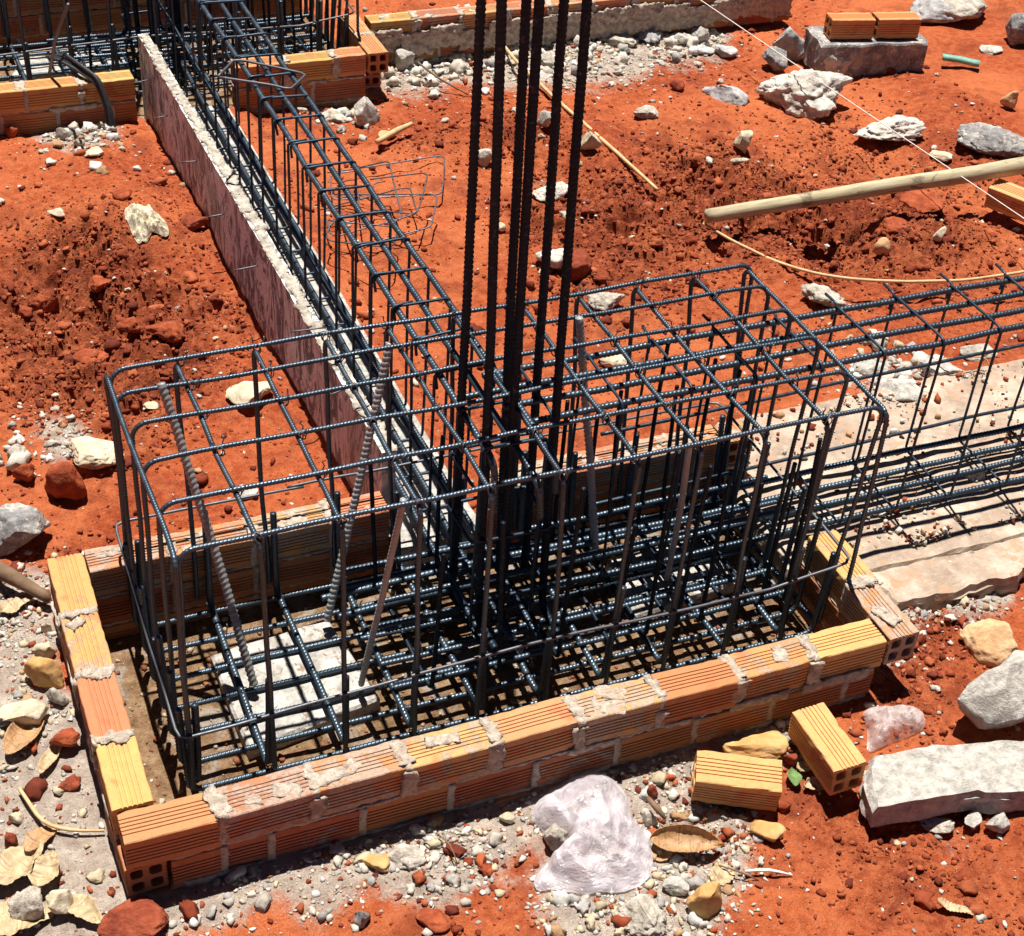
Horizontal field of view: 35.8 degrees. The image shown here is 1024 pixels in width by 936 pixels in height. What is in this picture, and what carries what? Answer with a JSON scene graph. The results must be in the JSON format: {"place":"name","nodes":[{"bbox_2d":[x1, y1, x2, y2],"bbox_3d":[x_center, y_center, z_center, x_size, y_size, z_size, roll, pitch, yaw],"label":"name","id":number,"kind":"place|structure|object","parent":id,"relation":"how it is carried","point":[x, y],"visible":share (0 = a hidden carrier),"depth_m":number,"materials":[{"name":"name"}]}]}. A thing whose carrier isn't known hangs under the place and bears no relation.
{"place":"outdoors","nodes":[
{"label":"outdoors","id":0,"kind":"place"},
{"bbox_2d":[109,522,805,803],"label":"pit gravel","id":1,"kind":"structure","parent":0,"point":[236,761],"depth_m":3.66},
{"bbox_2d":[0,0,1023,935],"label":"ground","id":2,"kind":"structure","parent":0,"point":[992,80],"depth_m":4.55,"materials":[{"name":"red soil"}]},
{"bbox_2d":[0,592,34,612],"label":"leaf","id":3,"kind":"object","parent":2,"relation":"on","point":[15,604],"visible":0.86,"depth_m":3.67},
{"bbox_2d":[0,838,44,884],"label":"leaf","id":4,"kind":"object","parent":2,"relation":"on","point":[17,862],"visible":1,"depth_m":3.13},
{"bbox_2d":[11,463,34,481],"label":"earth clod","id":5,"kind":"object","parent":2,"relation":"on","point":[24,472],"visible":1,"depth_m":4.01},
{"bbox_2d":[3,716,44,754],"bbox_3d":[-1.031,0.554,3.359,0.062,0.025,0.151,21,40,6],"label":"leaf","id":6,"kind":"object","parent":2,"relation":"on","point":[17,736],"visible":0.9,"depth_m":3.34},
{"bbox_2d":[0,698,48,725],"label":"stone","id":7,"kind":"object","parent":2,"relation":"on","point":[30,711],"visible":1,"depth_m":3.37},
{"bbox_2d":[0,503,50,556],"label":"boulder","id":8,"kind":"object","parent":2,"relation":"on","point":[21,525],"visible":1,"depth_m":3.81,"materials":[{"name":"stone"}]},
{"bbox_2d":[0,560,50,603],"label":"branch","id":9,"kind":"object","parent":2,"relation":"on","point":[11,576],"visible":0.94,"depth_m":3.67,"materials":[{"name":"brown wood"}]},
{"bbox_2d":[0,898,54,935],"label":"leaf","id":10,"kind":"object","parent":2,"relation":"on","point":[9,926],"visible":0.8,"depth_m":3.02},
{"bbox_2d":[7,885,43,920],"bbox_3d":[-0.930,0.840,3.033,0.065,0.085,0.067,-11,41,-20],"label":"rubble lump","id":11,"kind":"object","parent":10,"relation":"on","point":[25,904],"visible":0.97,"depth_m":3.01,"materials":[{"name":"stone"}]},
{"bbox_2d":[23,822,56,851],"bbox_3d":[-0.942,0.735,3.164,0.049,0.015,0.086,18,39,27],"label":"leaf","id":12,"kind":"object","parent":2,"relation":"on","point":[33,838],"visible":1,"depth_m":3.16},
{"bbox_2d":[27,850,58,886],"bbox_3d":[-0.910,0.781,3.088,0.062,0.022,0.092,2,37,8],"label":"leaf","id":13,"kind":"object","parent":2,"relation":"on","point":[45,870],"visible":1,"depth_m":3.09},
{"bbox_2d":[27,296,58,313],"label":"earth clod","id":14,"kind":"object","parent":2,"relation":"on","point":[47,305],"visible":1,"depth_m":4.73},
{"bbox_2d":[23,656,63,688],"bbox_3d":[-1.030,0.453,3.480,0.080,0.088,0.061,-11,41,-20],"label":"stone","id":15,"kind":"object","parent":2,"relation":"on","point":[43,672],"visible":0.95,"depth_m":3.46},
{"bbox_2d":[31,641,55,658],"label":"stone","id":16,"kind":"object","parent":2,"relation":"on","point":[46,650],"visible":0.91,"depth_m":3.53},
{"bbox_2d":[37,744,61,773],"bbox_3d":[-0.967,0.600,3.324,0.032,0.021,0.121,9,38,5],"label":"leaf","id":17,"kind":"object","parent":2,"relation":"on","point":[49,756],"visible":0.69,"depth_m":3.32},
{"bbox_2d":[45,889,73,913],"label":"stone","id":18,"kind":"object","parent":2,"relation":"on","point":[59,901],"visible":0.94,"depth_m":3.01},
{"bbox_2d":[17,787,103,831],"bbox_3d":[-0.925,0.703,3.196,0.220,0.012,0.052,20,40,19],"label":"root","id":19,"kind":"object","parent":2,"relation":"on","point":[39,817],"visible":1,"depth_m":3.18,"materials":[{"name":"wood"}]},
{"bbox_2d":[49,727,79,746],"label":"earth clod","id":20,"kind":"object","parent":2,"relation":"on","point":[68,737],"visible":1,"depth_m":3.32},
{"bbox_2d":[44,462,86,500],"bbox_3d":[-1.128,0.032,3.994,0.098,0.136,0.093,-11,41,-20],"label":"earth clod","id":21,"kind":"object","parent":2,"relation":"on","point":[64,480],"visible":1,"depth_m":3.96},
{"bbox_2d":[10,48,130,81],"bbox_3d":[-1.695,-1.537,6.040,0.475,0.037,0.172,-15,42,-23],"label":"spacer slab","id":22,"kind":"object","parent":2,"relation":"on","point":[39,69],"depth_m":6.01,"materials":[{"name":"white concrete"}]},
{"bbox_2d":[67,894,101,923],"bbox_3d":[-0.817,0.841,3.024,0.102,0.021,0.051,28,44,27],"label":"leaf","id":23,"kind":"object","parent":2,"relation":"on","point":[84,907],"visible":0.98,"depth_m":3.02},
{"bbox_2d":[72,348,108,363],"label":"earth clod","id":24,"kind":"object","parent":2,"relation":"on","point":[82,355],"visible":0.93,"depth_m":4.49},
{"bbox_2d":[70,436,124,469],"bbox_3d":[-1.070,-0.044,4.087,0.131,0.046,0.134,-11,41,-20],"label":"lump of rubble","id":25,"kind":"object","parent":2,"relation":"on","point":[88,452],"visible":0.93,"depth_m":4.06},
{"bbox_2d":[88,275,111,291],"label":"earth clod","id":26,"kind":"object","parent":2,"relation":"on","point":[96,283],"visible":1,"depth_m":4.72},
{"bbox_2d":[116,317,140,332],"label":"earth clod","id":27,"kind":"object","parent":2,"relation":"on","point":[130,325],"visible":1,"depth_m":4.58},
{"bbox_2d":[97,895,168,935],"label":"boulder","id":28,"kind":"object","parent":2,"relation":"on","point":[143,915],"visible":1,"depth_m":2.99,"materials":[{"name":"red stone"}]},
{"bbox_2d":[124,203,168,243],"bbox_3d":[-1.138,-0.772,4.936,0.123,0.081,0.163,-11,41,-20],"label":"rock","id":29,"kind":"object","parent":2,"relation":"on","point":[144,222],"visible":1,"depth_m":4.92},
{"bbox_2d":[144,320,185,342],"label":"earth clod","id":30,"kind":"object","parent":2,"relation":"on","point":[172,331],"visible":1,"depth_m":4.53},
{"bbox_2d":[0,0,358,94],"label":"footing cage","id":31,"kind":"object","parent":2,"relation":"on","point":[280,29],"visible":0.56,"depth_m":5.99,"materials":[{"name":"metal"}]},
{"bbox_2d":[96,0,205,53],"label":"column cage","id":32,"kind":"object","parent":31,"relation":"on","point":[177,14],"depth_m":6.03,"materials":[{"name":"metal"}]},
{"bbox_2d":[0,0,388,134],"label":"brick wall","id":33,"kind":"structure","parent":2,"relation":"on","point":[349,75],"depth_m":5.81,"materials":[{"name":"brick"}]},
{"bbox_2d":[48,3,69,76],"bbox_3d":[-1.520,-1.440,5.333,0.028,0.357,0.267,-21,45,-29],"label":"wire","id":34,"kind":"object","parent":33,"relation":"on","point":[64,14],"visible":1,"depth_m":5.37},
{"bbox_2d":[45,52,116,132],"bbox_3d":[-1.530,-1.329,5.585,0.067,0.251,0.442,-25,47,-33],"label":"cable bundle","id":35,"kind":"object","parent":33,"relation":"on","point":[67,60],"visible":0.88,"depth_m":5.50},
{"bbox_2d":[180,215,210,230],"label":"stone","id":36,"kind":"object","parent":2,"relation":"on","point":[192,223],"visible":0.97,"depth_m":5.02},
{"bbox_2d":[225,381,270,404],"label":"stone","id":37,"kind":"object","parent":2,"relation":"on","point":[240,393],"visible":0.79,"depth_m":4.32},
{"bbox_2d":[134,33,397,535],"bbox_3d":[-0.830,-0.670,4.740,0.123,0.402,2.547,-12,41,-21],"label":"wooden board","id":38,"kind":"object","parent":2,"relation":"on","point":[269,286],"visible":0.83,"depth_m":4.61,"materials":[{"name":"wood"}]},
{"bbox_2d":[210,620,379,759],"bbox_3d":[-0.501,0.489,3.574,0.322,0.039,0.305,-16,43,-25],"label":"spacer slab","id":39,"kind":"object","parent":2,"relation":"on","point":[288,666],"depth_m":3.55,"materials":[{"name":"white concrete"}]},
{"bbox_2d":[193,105,475,568],"bbox_3d":[-0.659,-0.527,4.816,0.250,0.096,2.504,-11,41,-20],"label":"concrete bed","id":40,"kind":"object","parent":2,"relation":"on","point":[409,536],"visible":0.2,"depth_m":4.54,"materials":[{"name":"concrete"}]},
{"bbox_2d":[148,0,559,652],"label":"beam cage","id":41,"kind":"object","parent":40,"relation":"on","point":[416,438],"visible":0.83,"depth_m":4.23,"materials":[{"name":"metal"}]},
{"bbox_2d":[217,59,305,89],"bbox_3d":[-0.731,-1.157,4.652,0.239,0.009,0.144,11,38,8],"label":"spare stirrup","id":42,"kind":"object","parent":41,"relation":"on","point":[219,76],"visible":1,"depth_m":4.64,"materials":[{"name":"metal"}]},
{"bbox_2d":[354,96,379,125],"bbox_3d":[-0.533,-1.280,5.738,0.080,0.125,0.086,26,42,24],"label":"rubble lump","id":43,"kind":"object","parent":2,"relation":"on","point":[365,111],"visible":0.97,"depth_m":5.72,"materials":[{"name":"stone"}]},
{"bbox_2d":[361,853,389,872],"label":"stone","id":44,"kind":"object","parent":2,"relation":"on","point":[381,863],"visible":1,"depth_m":3.16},
{"bbox_2d":[327,156,444,199],"bbox_3d":[-0.397,-0.965,5.336,0.455,0.032,0.292,-11,41,-20],"label":"spare stirrup","id":45,"kind":"object","parent":2,"relation":"on","point":[346,170],"visible":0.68,"depth_m":5.36,"materials":[{"name":"metal"}]},
{"bbox_2d":[395,48,414,70],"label":"rubble lump","id":46,"kind":"object","parent":2,"relation":"on","point":[404,59],"visible":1,"depth_m":6.14,"materials":[{"name":"stone"}]},
{"bbox_2d":[387,843,426,869],"bbox_3d":[-0.214,0.783,3.188,0.080,0.030,0.060,-11,41,-20],"label":"rubble lump","id":47,"kind":"object","parent":2,"relation":"on","point":[414,855],"visible":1,"depth_m":3.18,"materials":[{"name":"stone"}]},
{"bbox_2d":[415,907,449,932],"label":"earth clod","id":48,"kind":"object","parent":2,"relation":"on","point":[434,920],"visible":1,"depth_m":3.05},
{"bbox_2d":[47,420,918,895],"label":"brick wall","id":49,"kind":"structure","parent":2,"relation":"on","point":[865,628],"depth_m":3.36,"materials":[{"name":"brick"}]},
{"bbox_2d":[0,4,967,480],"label":"broken concrete","id":50,"kind":"object","parent":2,"relation":"on","point":[430,80],"visible":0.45,"depth_m":6.08,"materials":[{"name":"concrete"}]},
{"bbox_2d":[0,0,1023,935],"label":"soil crumbs","id":51,"kind":"object","parent":2,"relation":"on","point":[728,832],"visible":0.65,"depth_m":4.87,"materials":[{"name":"soil"}]},
{"bbox_2d":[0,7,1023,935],"bbox_3d":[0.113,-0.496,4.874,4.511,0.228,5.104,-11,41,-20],"label":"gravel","id":52,"kind":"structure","parent":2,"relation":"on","point":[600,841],"depth_m":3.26,"materials":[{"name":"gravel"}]},
{"bbox_2d":[0,0,1023,934],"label":"soil clods","id":53,"kind":"object","parent":2,"relation":"on","point":[34,788],"visible":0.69,"depth_m":4.83,"materials":[{"name":"soil"}]},
{"bbox_2d":[532,181,567,201],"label":"rubble lump","id":54,"kind":"object","parent":2,"relation":"on","point":[560,191],"visible":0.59,"depth_m":5.40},
{"bbox_2d":[536,248,563,269],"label":"rubble lump","id":55,"kind":"object","parent":2,"relation":"on","point":[556,256],"visible":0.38,"depth_m":4.97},
{"bbox_2d":[542,823,568,853],"bbox_3d":[0.088,0.760,3.235,0.057,0.085,0.044,11,38,8],"label":"rubble lump","id":56,"kind":"object","parent":2,"relation":"on","point":[555,836],"visible":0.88,"depth_m":3.21,"materials":[{"name":"stone"}]},
{"bbox_2d":[364,0,792,61],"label":"brick wall","id":57,"kind":"structure","parent":2,"relation":"on","point":[433,33],"depth_m":6.37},
{"bbox_2d":[700,0,1023,218],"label":"string line","id":58,"kind":"object","parent":57,"relation":"attached to","point":[866,112],"visible":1,"depth_m":5.79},
{"bbox_2d":[571,249,592,281],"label":"stone","id":59,"kind":"object","parent":2,"relation":"on","point":[582,260],"visible":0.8,"depth_m":4.95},
{"bbox_2d":[506,46,658,190],"bbox_3d":[0.174,-1.392,5.976,0.066,0.062,1.423,-14,42,-22],"label":"bamboo stick","id":60,"kind":"object","parent":2,"relation":"on","point":[607,144],"visible":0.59,"depth_m":5.70,"materials":[{"name":"wood"}]},
{"bbox_2d":[581,130,600,149],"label":"stone","id":61,"kind":"object","parent":2,"relation":"on","point":[590,140],"visible":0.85,"depth_m":5.64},
{"bbox_2d":[532,773,652,894],"bbox_3d":[0.168,0.737,3.255,0.249,0.086,0.314,3,38,-3],"label":"plastic bag","id":62,"kind":"object","parent":2,"relation":"on","point":[609,807],"visible":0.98,"depth_m":3.24,"materials":[{"name":"plastic"}]},
{"bbox_2d":[587,292,625,310],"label":"rubble lump","id":63,"kind":"object","parent":2,"relation":"on","point":[602,301],"visible":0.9,"depth_m":4.84,"materials":[{"name":"stone"}]},
{"bbox_2d":[599,34,636,47],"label":"rubble lump","id":64,"kind":"object","parent":2,"relation":"on","point":[613,40],"visible":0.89,"depth_m":6.48,"materials":[{"name":"stone"}]},
{"bbox_2d":[612,893,666,935],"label":"rubble lump","id":65,"kind":"object","parent":2,"relation":"on","point":[645,912],"visible":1,"depth_m":3.09,"materials":[{"name":"stone"}]},
{"bbox_2d":[651,843,674,861],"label":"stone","id":66,"kind":"object","parent":2,"relation":"on","point":[666,855],"visible":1,"depth_m":3.25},
{"bbox_2d":[650,824,722,852],"bbox_3d":[0.358,0.765,3.249,0.151,0.034,0.061,5,55,0],"label":"leaf","id":67,"kind":"object","parent":66,"relation":"on","point":[684,838],"visible":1,"depth_m":3.26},
{"bbox_2d":[605,537,734,618],"bbox_3d":[0.390,0.270,3.952,0.314,0.039,0.240,-11,41,-20],"label":"spacer slab","id":68,"kind":"object","parent":2,"relation":"on","point":[636,587],"depth_m":3.93,"materials":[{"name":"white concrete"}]},
{"bbox_2d":[104,263,888,791],"bbox_3d":[-0.045,0.090,3.540,1.581,0.697,0.653,-11,41,-20],"label":"footing cage","id":69,"kind":"object","parent":68,"relation":"on","point":[190,733],"visible":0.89,"depth_m":3.50,"materials":[{"name":"metal"}]},
{"bbox_2d":[422,0,592,651],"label":"column cage","id":70,"kind":"object","parent":69,"relation":"on","point":[514,324],"depth_m":3.16,"materials":[{"name":"metal"}]},
{"bbox_2d":[662,876,689,895],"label":"stone","id":71,"kind":"object","parent":2,"relation":"on","point":[675,885],"visible":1,"depth_m":3.16,"materials":[{"name":"stone"}]},
{"bbox_2d":[686,881,721,919],"bbox_3d":[0.382,0.849,3.111,0.068,0.095,0.050,-11,41,-20],"label":"stone","id":72,"kind":"object","parent":2,"relation":"on","point":[704,901],"visible":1,"depth_m":3.10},
{"bbox_2d":[710,862,734,885],"bbox_3d":[0.428,0.820,3.204,0.062,0.017,0.050,-19,53,-27],"label":"leaf","id":73,"kind":"object","parent":2,"relation":"on","point":[721,875],"visible":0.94,"depth_m":3.20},
{"bbox_2d":[701,85,749,105],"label":"stone","id":74,"kind":"object","parent":2,"relation":"on","point":[731,94],"visible":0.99,"depth_m":6.12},
{"bbox_2d":[691,750,781,811],"bbox_3d":[0.475,0.662,3.354,0.182,0.081,0.081,7,47,3],"label":"hollow brick","id":75,"kind":"object","parent":2,"relation":"on","point":[735,780],"visible":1,"depth_m":3.33,"materials":[{"name":"brick"}]},
{"bbox_2d":[733,130,752,153],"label":"stone","id":76,"kind":"object","parent":2,"relation":"on","point":[742,141],"visible":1,"depth_m":5.74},
{"bbox_2d":[722,730,788,758],"bbox_3d":[0.539,0.610,3.465,0.146,0.036,0.078,-11,41,-20],"label":"stone","id":77,"kind":"object","parent":2,"relation":"on","point":[773,744],"visible":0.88,"depth_m":3.45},
{"bbox_2d":[749,820,786,842],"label":"stone","id":78,"kind":"object","parent":2,"relation":"on","point":[771,832],"visible":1,"depth_m":3.28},
{"bbox_2d":[762,46,787,71],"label":"rubble lump","id":79,"kind":"object","parent":2,"relation":"on","point":[774,60],"visible":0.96,"depth_m":6.37,"materials":[{"name":"stone"}]},
{"bbox_2d":[772,26,804,60],"bbox_3d":[1.145,-1.725,6.478,0.168,0.176,0.079,11,38,8],"label":"stone","id":80,"kind":"object","parent":2,"relation":"on","point":[790,41],"visible":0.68,"depth_m":6.45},
{"bbox_2d":[755,69,852,118],"bbox_3d":[1.121,-1.459,6.154,0.357,0.203,0.236,17,40,16],"label":"rubble lump","id":81,"kind":"object","parent":2,"relation":"on","point":[799,93],"visible":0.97,"depth_m":6.09,"materials":[{"name":"stone"}]},
{"bbox_2d":[800,283,846,306],"bbox_3d":[0.979,-0.538,4.977,0.146,0.059,0.099,3,38,-2],"label":"rubble lump","id":82,"kind":"object","parent":2,"relation":"on","point":[814,292],"visible":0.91,"depth_m":4.96,"materials":[{"name":"stone"}]},
{"bbox_2d":[788,702,866,795],"bbox_3d":[0.680,0.607,3.429,0.081,0.081,0.182,-13,41,-17],"label":"hollow brick","id":83,"kind":"object","parent":2,"relation":"on","point":[833,758],"visible":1,"depth_m":3.39,"materials":[{"name":"brick"}]},
{"bbox_2d":[823,54,851,73],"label":"rubble lump","id":84,"kind":"object","parent":2,"relation":"on","point":[834,63],"visible":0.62,"depth_m":6.29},
{"bbox_2d":[798,26,927,76],"bbox_3d":[1.429,-1.694,6.404,0.486,0.134,0.226,-5,39,-13],"label":"concrete slab","id":85,"kind":"object","parent":2,"relation":"on","point":[872,56],"depth_m":6.33,"materials":[{"name":"concrete"}]},
{"bbox_2d":[823,12,875,38],"bbox_3d":[1.342,-1.759,6.299,0.182,0.081,0.082,-4,39,-11],"label":"hollow brick","id":86,"kind":"object","parent":85,"relation":"on","point":[850,25],"visible":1,"depth_m":6.27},
{"bbox_2d":[872,12,921,38],"bbox_3d":[1.533,-1.773,6.337,0.182,0.081,0.082,-4,39,-11],"label":"hollow brick","id":87,"kind":"object","parent":85,"relation":"on","point":[888,25],"visible":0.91,"depth_m":6.31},
{"bbox_2d":[702,222,1023,282],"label":"cane","id":88,"kind":"object","parent":2,"relation":"on","point":[855,278],"visible":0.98,"depth_m":5.05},
{"bbox_2d":[704,157,1023,222],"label":"wooden pole","id":89,"kind":"object","parent":2,"relation":"on","point":[971,174],"visible":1,"depth_m":5.34,"materials":[{"name":"brown wood"}]},
{"bbox_2d":[850,360,888,375],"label":"stone","id":90,"kind":"object","parent":2,"relation":"on","point":[864,367],"visible":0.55,"depth_m":4.69,"materials":[{"name":"stone"}]},
{"bbox_2d":[722,359,1023,589],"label":"concrete bed","id":91,"kind":"object","parent":2,"relation":"on","point":[985,510],"visible":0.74,"depth_m":4.24,"materials":[{"name":"concrete"}]},
{"bbox_2d":[321,263,1023,629],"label":"beam cage","id":92,"kind":"object","parent":91,"relation":"on","point":[607,535],"visible":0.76,"depth_m":3.84,"materials":[{"name":"metal"}]},
{"bbox_2d":[740,361,1023,547],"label":"bed gravel","id":93,"kind":"structure","parent":91,"relation":"on","point":[899,528],"depth_m":4.29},
{"bbox_2d":[878,378,923,400],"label":"stone","id":94,"kind":"object","parent":91,"relation":"on","point":[900,389],"visible":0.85,"depth_m":4.53,"materials":[{"name":"stone"}]},
{"bbox_2d":[863,214,914,236],"bbox_3d":[1.312,-0.820,5.421,0.174,0.098,0.174,-11,41,-20],"label":"earth clod","id":95,"kind":"object","parent":2,"relation":"on","point":[890,225],"visible":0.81,"depth_m":5.38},
{"bbox_2d":[853,115,926,140],"bbox_3d":[1.421,-1.282,5.970,0.271,0.095,0.161,-11,41,-20],"label":"rubble lump","id":96,"kind":"object","parent":2,"relation":"on","point":[910,128],"visible":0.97,"depth_m":5.94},
{"bbox_2d":[866,704,923,751],"bbox_3d":[0.856,0.572,3.572,0.176,0.038,0.103,-11,41,-20],"label":"plastic wrap","id":97,"kind":"object","parent":2,"relation":"on","point":[895,708],"visible":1,"depth_m":3.59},
{"bbox_2d":[899,190,944,212],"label":"earth clod","id":98,"kind":"object","parent":2,"relation":"on","point":[924,201],"visible":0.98,"depth_m":5.58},
{"bbox_2d":[909,0,961,23],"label":"rubble lump","id":99,"kind":"object","parent":2,"relation":"on","point":[930,11],"visible":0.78,"depth_m":6.89,"materials":[{"name":"grey stone"}]},
{"bbox_2d":[918,817,954,832],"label":"stone","id":100,"kind":"object","parent":2,"relation":"on","point":[939,825],"visible":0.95,"depth_m":3.37,"materials":[{"name":"stone"}]},
{"bbox_2d":[858,740,1023,827],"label":"concrete slab","id":101,"kind":"object","parent":2,"relation":"on","point":[917,784],"depth_m":3.38,"materials":[{"name":"concrete"}]},
{"bbox_2d":[917,358,965,376],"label":"stone","id":102,"kind":"object","parent":2,"relation":"on","point":[946,368],"visible":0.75,"depth_m":4.64,"materials":[{"name":"stone"}]},
{"bbox_2d":[872,531,1023,610],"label":"concrete bed","id":103,"kind":"object","parent":2,"relation":"on","point":[935,583],"visible":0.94,"depth_m":3.93,"materials":[{"name":"concrete"}]},
{"bbox_2d":[943,0,987,19],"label":"rubble lump","id":104,"kind":"object","parent":2,"relation":"on","point":[968,9],"visible":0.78,"depth_m":6.89,"materials":[{"name":"stone"}]},
{"bbox_2d":[959,343,998,360],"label":"rubble lump","id":105,"kind":"object","parent":2,"relation":"on","point":[967,349],"visible":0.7,"depth_m":4.79,"materials":[{"name":"stone"}]},
{"bbox_2d":[959,618,1017,667],"bbox_3d":[1.144,0.416,3.778,0.122,0.104,0.127,-11,41,-20],"label":"stone","id":106,"kind":"object","parent":2,"relation":"on","point":[990,643],"visible":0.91,"depth_m":3.75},
{"bbox_2d":[956,122,1023,158],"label":"rubble lump","id":107,"kind":"object","parent":2,"relation":"on","point":[984,138],"visible":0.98,"depth_m":5.87,"materials":[{"name":"stone"}]},
{"bbox_2d":[957,650,1023,729],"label":"boulder","id":108,"kind":"object","parent":2,"relation":"on","point":[992,698],"visible":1,"depth_m":3.50,"materials":[{"name":"stone"}]},
{"bbox_2d":[985,812,1009,833],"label":"stone","id":109,"kind":"object","parent":2,"relation":"on","point":[999,823],"visible":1,"depth_m":3.35,"materials":[{"name":"stone"}]},
{"bbox_2d":[984,178,1023,221],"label":"hollow brick","id":110,"kind":"object","parent":2,"relation":"on","point":[1010,195],"visible":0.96,"depth_m":5.46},
{"bbox_2d":[1005,13,1023,45],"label":"stone","id":111,"kind":"object","parent":2,"relation":"on","point":[1014,27],"visible":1,"depth_m":6.71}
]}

